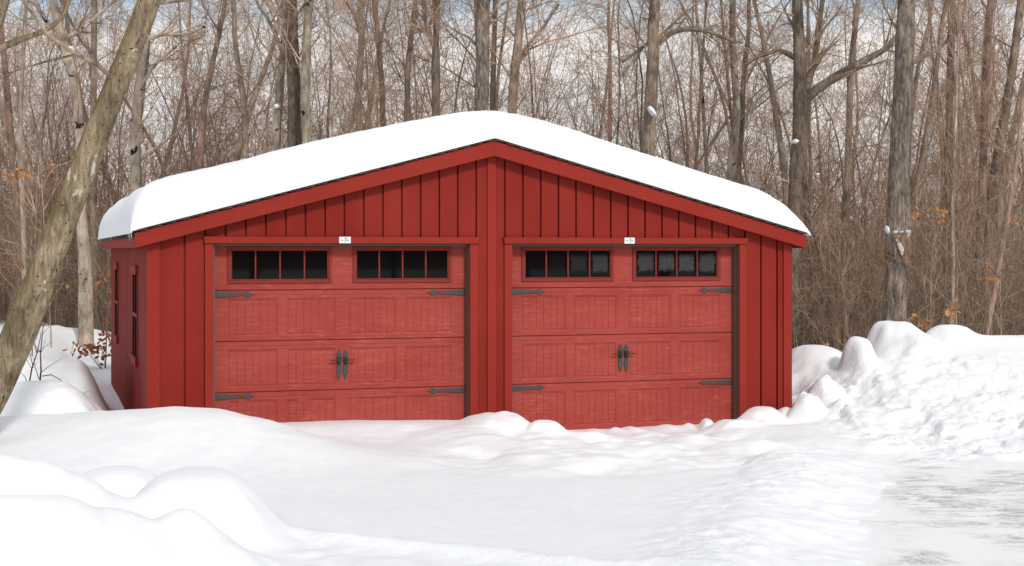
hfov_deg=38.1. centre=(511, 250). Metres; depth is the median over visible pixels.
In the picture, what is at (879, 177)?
tree
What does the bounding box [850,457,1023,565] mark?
driveway
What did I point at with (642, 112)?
tree
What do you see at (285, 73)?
forest tree
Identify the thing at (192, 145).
tree
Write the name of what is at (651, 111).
snow clump
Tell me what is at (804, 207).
tree
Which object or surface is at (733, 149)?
twin tree
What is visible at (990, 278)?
beech sapling
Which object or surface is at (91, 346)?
beech bush
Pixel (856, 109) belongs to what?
forest tree
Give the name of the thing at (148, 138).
forest tree
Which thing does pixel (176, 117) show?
forest tree
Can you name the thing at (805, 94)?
hollow tree
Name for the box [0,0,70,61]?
branch
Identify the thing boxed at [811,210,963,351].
beech sapling
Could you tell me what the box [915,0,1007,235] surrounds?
forest tree
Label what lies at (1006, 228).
tree
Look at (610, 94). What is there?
forest tree
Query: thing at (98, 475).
snow ground
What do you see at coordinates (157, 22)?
sky
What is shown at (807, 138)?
forest tree
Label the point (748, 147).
tree
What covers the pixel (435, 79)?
forked tree
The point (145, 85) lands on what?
forest tree
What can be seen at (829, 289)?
sapling
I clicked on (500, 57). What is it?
forest tree
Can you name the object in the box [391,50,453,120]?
forest tree
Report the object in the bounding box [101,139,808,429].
garage
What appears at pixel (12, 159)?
forest tree
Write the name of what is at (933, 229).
sapling
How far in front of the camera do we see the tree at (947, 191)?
27.25 m
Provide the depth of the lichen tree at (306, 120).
27.44 m
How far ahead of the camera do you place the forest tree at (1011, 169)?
39.03 m
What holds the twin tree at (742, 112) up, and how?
on the snow ground
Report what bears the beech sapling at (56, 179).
on the snow ground
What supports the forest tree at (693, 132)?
on the snow ground
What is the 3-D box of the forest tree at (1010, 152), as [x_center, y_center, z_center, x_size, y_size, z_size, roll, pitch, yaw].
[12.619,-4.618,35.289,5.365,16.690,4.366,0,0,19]
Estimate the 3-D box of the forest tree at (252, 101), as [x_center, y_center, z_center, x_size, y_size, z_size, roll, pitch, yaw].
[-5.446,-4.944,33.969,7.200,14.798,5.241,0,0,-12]
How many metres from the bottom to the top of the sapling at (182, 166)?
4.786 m
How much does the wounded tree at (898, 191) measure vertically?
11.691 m
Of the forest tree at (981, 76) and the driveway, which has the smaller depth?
the driveway
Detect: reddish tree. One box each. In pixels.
[915,0,1021,298]
[932,0,1023,329]
[934,0,1023,334]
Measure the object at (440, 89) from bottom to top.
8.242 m
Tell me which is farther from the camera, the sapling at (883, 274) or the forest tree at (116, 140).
the forest tree at (116, 140)
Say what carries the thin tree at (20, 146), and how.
on the snow ground
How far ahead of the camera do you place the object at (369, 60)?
40.43 m
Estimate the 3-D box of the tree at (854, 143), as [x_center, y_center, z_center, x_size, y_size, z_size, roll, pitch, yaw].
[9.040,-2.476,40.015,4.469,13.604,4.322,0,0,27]
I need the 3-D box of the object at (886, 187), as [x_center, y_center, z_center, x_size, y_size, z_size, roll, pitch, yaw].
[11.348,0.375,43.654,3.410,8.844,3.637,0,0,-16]
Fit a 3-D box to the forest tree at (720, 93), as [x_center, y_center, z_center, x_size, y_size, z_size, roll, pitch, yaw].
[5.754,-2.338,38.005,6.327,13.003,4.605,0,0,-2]
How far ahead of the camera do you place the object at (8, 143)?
33.22 m
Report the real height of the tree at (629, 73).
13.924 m
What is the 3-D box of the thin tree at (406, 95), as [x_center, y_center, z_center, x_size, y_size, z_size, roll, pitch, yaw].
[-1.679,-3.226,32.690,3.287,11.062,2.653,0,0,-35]
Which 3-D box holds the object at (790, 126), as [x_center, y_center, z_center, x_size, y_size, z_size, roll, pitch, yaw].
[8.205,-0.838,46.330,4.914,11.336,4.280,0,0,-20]
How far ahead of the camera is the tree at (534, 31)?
34.53 m
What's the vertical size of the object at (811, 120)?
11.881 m
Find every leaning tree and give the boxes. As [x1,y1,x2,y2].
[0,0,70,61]
[0,0,321,413]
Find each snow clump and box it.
[647,106,656,116]
[885,225,889,233]
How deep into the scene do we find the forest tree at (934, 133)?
41.31 m
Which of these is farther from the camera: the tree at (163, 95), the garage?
the tree at (163, 95)
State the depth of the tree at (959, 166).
28.48 m
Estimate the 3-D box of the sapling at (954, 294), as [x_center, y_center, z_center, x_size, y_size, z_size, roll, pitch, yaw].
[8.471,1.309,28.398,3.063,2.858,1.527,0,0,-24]
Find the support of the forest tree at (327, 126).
on the snow ground
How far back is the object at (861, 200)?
49.82 m
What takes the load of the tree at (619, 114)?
on the snow ground
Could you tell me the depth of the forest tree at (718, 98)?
48.09 m
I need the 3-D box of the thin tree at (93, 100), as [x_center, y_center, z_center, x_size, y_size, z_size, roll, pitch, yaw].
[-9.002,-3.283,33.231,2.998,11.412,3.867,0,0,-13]
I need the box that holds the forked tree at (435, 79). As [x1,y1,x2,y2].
[380,0,454,116]
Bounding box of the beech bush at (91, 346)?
[62,202,110,368]
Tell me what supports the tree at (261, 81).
on the snow ground
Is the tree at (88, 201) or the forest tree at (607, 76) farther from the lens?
the forest tree at (607, 76)
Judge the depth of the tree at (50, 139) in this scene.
38.24 m
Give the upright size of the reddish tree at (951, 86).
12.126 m
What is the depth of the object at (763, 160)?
41.00 m
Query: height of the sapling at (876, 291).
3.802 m
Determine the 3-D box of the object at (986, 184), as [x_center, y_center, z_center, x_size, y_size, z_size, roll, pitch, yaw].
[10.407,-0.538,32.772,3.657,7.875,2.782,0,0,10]
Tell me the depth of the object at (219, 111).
42.31 m
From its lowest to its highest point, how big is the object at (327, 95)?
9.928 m
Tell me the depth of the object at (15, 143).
38.40 m
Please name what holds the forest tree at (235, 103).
on the snow ground
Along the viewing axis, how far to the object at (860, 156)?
47.34 m
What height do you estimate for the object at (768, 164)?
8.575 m
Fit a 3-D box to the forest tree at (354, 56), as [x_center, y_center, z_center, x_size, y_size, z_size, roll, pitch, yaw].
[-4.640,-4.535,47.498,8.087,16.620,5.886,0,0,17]
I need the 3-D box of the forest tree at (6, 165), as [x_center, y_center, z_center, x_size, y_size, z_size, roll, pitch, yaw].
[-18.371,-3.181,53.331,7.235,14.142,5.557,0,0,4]
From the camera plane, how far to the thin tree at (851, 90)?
30.95 m
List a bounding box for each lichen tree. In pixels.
[200,0,376,150]
[250,0,391,143]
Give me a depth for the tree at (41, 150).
31.98 m
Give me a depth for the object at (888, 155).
54.45 m
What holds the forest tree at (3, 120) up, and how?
on the snow ground
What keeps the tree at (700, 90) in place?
on the snow ground
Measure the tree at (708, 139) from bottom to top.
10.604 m
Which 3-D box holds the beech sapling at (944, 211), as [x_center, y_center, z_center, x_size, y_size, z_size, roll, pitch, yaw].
[6.685,0.074,24.091,1.470,4.350,1.194,0,0,-23]
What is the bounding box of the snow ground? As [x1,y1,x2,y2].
[0,321,1023,565]
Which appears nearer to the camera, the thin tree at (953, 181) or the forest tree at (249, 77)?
the thin tree at (953, 181)
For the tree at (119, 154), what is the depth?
38.61 m
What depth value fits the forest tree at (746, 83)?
39.89 m
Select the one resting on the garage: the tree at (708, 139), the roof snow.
the roof snow
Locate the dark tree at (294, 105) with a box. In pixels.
[216,0,342,147]
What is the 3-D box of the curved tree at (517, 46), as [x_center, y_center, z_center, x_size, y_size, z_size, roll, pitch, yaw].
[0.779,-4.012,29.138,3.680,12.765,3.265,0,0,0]
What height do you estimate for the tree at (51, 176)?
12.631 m
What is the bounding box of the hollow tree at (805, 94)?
[696,0,928,348]
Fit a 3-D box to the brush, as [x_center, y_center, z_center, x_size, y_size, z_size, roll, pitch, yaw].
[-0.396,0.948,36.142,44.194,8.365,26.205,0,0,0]
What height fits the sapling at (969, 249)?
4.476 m
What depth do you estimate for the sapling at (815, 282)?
28.76 m
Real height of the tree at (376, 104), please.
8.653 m
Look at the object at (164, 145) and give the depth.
43.65 m
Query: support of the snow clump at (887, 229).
on the wounded tree at (898, 191)
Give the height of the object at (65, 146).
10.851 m
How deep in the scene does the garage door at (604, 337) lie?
16.79 m
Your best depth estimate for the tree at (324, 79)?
27.61 m
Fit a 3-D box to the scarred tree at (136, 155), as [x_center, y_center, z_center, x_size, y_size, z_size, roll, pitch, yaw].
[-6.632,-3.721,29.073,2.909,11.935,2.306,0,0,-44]
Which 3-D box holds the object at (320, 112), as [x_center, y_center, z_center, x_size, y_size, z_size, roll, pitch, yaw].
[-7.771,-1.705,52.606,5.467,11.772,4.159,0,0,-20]
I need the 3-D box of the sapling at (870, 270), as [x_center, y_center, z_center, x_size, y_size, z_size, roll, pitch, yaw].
[7.103,0.384,28.484,1.897,4.795,2.531,0,0,13]
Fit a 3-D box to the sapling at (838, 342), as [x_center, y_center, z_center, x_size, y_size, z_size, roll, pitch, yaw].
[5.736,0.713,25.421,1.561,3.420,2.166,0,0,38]
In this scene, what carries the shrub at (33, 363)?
on the snow ground
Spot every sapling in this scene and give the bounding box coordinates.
[0,88,60,356]
[0,113,95,346]
[0,140,63,323]
[0,140,110,298]
[0,210,11,317]
[4,210,77,324]
[49,172,148,328]
[60,177,107,326]
[76,118,154,284]
[156,152,213,175]
[225,120,263,160]
[792,192,884,350]
[792,207,835,319]
[792,214,884,347]
[799,166,877,344]
[803,221,933,334]
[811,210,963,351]
[831,192,976,336]
[835,148,924,336]
[869,155,987,325]
[873,251,1022,329]
[876,200,1023,334]
[878,232,960,332]
[883,122,978,330]
[909,139,1022,334]
[922,209,1023,331]
[959,131,1023,334]
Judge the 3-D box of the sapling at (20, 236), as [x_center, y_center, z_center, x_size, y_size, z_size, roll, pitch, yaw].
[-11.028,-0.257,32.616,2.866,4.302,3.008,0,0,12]
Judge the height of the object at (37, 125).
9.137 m
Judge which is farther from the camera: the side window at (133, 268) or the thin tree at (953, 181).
the thin tree at (953, 181)
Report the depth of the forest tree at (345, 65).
48.05 m
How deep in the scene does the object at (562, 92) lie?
44.64 m
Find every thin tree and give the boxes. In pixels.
[0,0,119,291]
[36,0,178,329]
[129,0,311,158]
[153,0,274,169]
[312,0,396,131]
[337,0,406,126]
[349,0,470,121]
[419,0,497,110]
[698,0,859,206]
[782,0,941,341]
[856,0,977,303]
[859,0,994,324]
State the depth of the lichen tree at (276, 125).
28.44 m
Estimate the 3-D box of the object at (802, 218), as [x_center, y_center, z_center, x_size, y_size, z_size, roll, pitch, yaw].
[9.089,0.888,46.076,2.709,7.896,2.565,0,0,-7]
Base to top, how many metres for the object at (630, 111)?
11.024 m
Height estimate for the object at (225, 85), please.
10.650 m
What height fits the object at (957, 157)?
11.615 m
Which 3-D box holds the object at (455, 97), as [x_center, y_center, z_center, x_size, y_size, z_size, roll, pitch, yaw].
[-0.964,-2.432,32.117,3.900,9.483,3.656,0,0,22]
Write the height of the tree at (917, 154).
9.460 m
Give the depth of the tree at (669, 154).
34.74 m
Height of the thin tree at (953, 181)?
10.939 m
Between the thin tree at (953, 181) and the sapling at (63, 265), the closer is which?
the thin tree at (953, 181)
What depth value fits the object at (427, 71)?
45.22 m
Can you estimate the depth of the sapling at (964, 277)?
30.12 m
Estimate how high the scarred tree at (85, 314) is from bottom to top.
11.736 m
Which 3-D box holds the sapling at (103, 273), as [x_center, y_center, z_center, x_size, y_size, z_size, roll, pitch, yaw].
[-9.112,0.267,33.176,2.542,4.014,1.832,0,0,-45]
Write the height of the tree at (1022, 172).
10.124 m
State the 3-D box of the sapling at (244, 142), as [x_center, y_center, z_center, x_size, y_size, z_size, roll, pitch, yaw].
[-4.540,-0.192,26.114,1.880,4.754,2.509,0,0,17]
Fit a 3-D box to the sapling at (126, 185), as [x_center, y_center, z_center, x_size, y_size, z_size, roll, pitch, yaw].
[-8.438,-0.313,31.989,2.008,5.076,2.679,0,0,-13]
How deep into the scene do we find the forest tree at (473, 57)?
31.97 m
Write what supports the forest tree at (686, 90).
on the snow ground
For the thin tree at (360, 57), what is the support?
on the snow ground
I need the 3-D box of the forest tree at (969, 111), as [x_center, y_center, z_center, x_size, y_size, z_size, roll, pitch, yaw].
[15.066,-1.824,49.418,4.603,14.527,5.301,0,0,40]
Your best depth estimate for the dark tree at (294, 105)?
27.90 m
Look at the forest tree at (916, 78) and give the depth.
34.33 m
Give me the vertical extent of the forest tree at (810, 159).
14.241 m
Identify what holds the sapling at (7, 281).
on the snow ground
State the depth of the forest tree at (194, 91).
42.20 m
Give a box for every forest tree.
[0,0,61,262]
[0,0,122,299]
[0,2,56,262]
[0,87,37,231]
[4,0,218,177]
[6,0,163,241]
[11,0,254,208]
[52,63,152,254]
[107,0,328,167]
[122,1,225,196]
[154,0,235,171]
[177,2,286,167]
[211,54,285,165]
[229,0,387,151]
[245,0,331,139]
[253,0,450,146]
[272,0,411,133]
[365,0,561,123]
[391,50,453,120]
[429,0,585,121]
[522,0,681,145]
[534,0,675,157]
[587,65,645,139]
[623,0,840,221]
[633,0,810,219]
[639,0,815,254]
[640,0,722,169]
[646,1,756,179]
[663,0,834,178]
[667,0,890,343]
[689,0,826,306]
[764,18,868,308]
[766,0,883,307]
[811,0,892,273]
[820,0,995,322]
[866,2,1019,303]
[875,81,941,251]
[896,0,1019,283]
[913,3,1015,270]
[914,1,1021,307]
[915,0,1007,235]
[924,0,1022,248]
[930,0,1023,333]
[940,0,1023,328]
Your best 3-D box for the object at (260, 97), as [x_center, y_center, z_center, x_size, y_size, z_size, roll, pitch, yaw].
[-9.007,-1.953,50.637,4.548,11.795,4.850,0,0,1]
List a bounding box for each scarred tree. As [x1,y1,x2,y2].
[2,0,118,348]
[100,0,238,193]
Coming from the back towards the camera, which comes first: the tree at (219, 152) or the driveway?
the tree at (219, 152)
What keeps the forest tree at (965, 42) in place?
on the snow ground
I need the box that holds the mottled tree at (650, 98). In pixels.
[577,0,755,156]
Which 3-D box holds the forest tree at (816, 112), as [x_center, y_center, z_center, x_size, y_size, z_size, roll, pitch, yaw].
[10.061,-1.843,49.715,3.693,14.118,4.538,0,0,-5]
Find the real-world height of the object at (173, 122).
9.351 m
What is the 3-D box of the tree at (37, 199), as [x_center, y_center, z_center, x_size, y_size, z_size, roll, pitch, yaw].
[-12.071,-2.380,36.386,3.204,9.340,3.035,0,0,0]
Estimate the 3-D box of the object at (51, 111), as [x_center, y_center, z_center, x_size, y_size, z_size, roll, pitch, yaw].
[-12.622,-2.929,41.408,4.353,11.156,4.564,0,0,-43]
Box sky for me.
[0,0,1023,242]
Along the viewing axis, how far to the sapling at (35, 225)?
32.73 m
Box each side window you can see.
[113,262,118,343]
[130,265,137,366]
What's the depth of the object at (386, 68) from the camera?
39.14 m
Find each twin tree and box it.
[694,0,813,181]
[736,0,839,183]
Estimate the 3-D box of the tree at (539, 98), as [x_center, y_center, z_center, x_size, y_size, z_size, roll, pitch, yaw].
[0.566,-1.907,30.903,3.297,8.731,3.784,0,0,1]
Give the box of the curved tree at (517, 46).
[459,0,647,113]
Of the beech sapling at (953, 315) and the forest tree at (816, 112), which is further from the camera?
the forest tree at (816, 112)
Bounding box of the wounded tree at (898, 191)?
[861,0,994,321]
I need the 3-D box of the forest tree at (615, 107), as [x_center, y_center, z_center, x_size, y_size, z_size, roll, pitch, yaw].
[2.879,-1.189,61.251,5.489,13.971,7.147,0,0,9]
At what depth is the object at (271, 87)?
39.16 m
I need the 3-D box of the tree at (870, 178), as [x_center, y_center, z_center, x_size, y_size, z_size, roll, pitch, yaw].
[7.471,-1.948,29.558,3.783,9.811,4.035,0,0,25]
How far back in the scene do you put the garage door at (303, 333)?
15.81 m
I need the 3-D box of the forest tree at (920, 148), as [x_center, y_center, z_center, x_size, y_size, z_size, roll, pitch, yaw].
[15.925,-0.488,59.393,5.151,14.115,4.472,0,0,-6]
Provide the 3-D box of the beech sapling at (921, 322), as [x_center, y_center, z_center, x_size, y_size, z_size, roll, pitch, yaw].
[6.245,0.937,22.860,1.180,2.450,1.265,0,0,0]
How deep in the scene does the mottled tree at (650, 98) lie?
26.90 m
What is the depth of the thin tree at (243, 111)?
29.95 m
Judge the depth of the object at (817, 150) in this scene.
52.50 m
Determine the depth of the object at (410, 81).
55.47 m
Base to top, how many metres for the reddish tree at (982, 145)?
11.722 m
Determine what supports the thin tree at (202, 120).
on the snow ground
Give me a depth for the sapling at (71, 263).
38.44 m
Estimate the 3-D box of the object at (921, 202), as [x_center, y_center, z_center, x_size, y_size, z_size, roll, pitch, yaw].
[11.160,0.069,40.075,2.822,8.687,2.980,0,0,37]
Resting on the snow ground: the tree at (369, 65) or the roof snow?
the tree at (369, 65)
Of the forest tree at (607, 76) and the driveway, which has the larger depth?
the forest tree at (607, 76)
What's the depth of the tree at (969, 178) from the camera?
32.80 m
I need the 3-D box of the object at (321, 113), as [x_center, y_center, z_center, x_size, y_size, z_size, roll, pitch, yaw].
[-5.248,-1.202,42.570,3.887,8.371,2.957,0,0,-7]
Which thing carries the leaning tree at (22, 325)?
on the snow ground
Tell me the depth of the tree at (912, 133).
32.04 m
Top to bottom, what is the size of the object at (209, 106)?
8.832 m
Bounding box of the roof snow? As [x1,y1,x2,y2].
[98,110,811,239]
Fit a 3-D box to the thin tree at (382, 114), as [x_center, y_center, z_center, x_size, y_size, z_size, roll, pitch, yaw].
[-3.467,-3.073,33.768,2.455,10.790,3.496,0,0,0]
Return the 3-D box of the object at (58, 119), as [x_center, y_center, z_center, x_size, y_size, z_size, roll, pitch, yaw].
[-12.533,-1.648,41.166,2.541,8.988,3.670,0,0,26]
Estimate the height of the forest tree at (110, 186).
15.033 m
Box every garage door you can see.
[213,243,464,422]
[512,246,731,429]
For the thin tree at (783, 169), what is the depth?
28.95 m
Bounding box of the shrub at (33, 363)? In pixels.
[21,316,88,392]
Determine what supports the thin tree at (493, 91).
on the snow ground
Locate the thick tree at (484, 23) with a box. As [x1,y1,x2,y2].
[424,0,532,110]
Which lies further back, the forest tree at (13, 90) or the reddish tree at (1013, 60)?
the forest tree at (13, 90)
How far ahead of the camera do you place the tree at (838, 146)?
36.10 m
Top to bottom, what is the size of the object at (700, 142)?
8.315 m
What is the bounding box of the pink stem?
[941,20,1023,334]
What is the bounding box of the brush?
[0,91,1023,350]
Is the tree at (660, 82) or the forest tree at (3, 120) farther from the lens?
the forest tree at (3, 120)
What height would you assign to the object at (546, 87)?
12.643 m
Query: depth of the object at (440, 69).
34.20 m
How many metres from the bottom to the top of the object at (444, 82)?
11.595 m
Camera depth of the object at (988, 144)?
49.28 m
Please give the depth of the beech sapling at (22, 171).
21.88 m
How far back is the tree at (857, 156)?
34.29 m
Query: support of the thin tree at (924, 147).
on the snow ground
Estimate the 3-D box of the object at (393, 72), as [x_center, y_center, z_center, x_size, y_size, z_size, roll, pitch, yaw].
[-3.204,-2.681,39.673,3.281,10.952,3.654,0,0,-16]
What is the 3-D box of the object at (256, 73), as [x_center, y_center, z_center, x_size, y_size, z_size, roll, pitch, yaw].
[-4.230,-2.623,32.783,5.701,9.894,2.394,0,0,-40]
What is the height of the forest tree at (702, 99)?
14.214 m
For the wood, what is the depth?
43.09 m
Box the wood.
[0,0,1023,343]
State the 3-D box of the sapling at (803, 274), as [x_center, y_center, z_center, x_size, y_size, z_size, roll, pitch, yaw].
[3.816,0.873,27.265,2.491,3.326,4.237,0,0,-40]
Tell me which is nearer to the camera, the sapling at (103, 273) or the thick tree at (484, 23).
the thick tree at (484, 23)
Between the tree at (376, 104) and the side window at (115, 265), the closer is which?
the side window at (115, 265)
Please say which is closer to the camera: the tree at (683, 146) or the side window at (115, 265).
the side window at (115, 265)
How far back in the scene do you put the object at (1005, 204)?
37.73 m
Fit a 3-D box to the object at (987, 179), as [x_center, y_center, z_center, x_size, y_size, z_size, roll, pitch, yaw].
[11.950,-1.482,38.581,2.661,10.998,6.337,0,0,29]

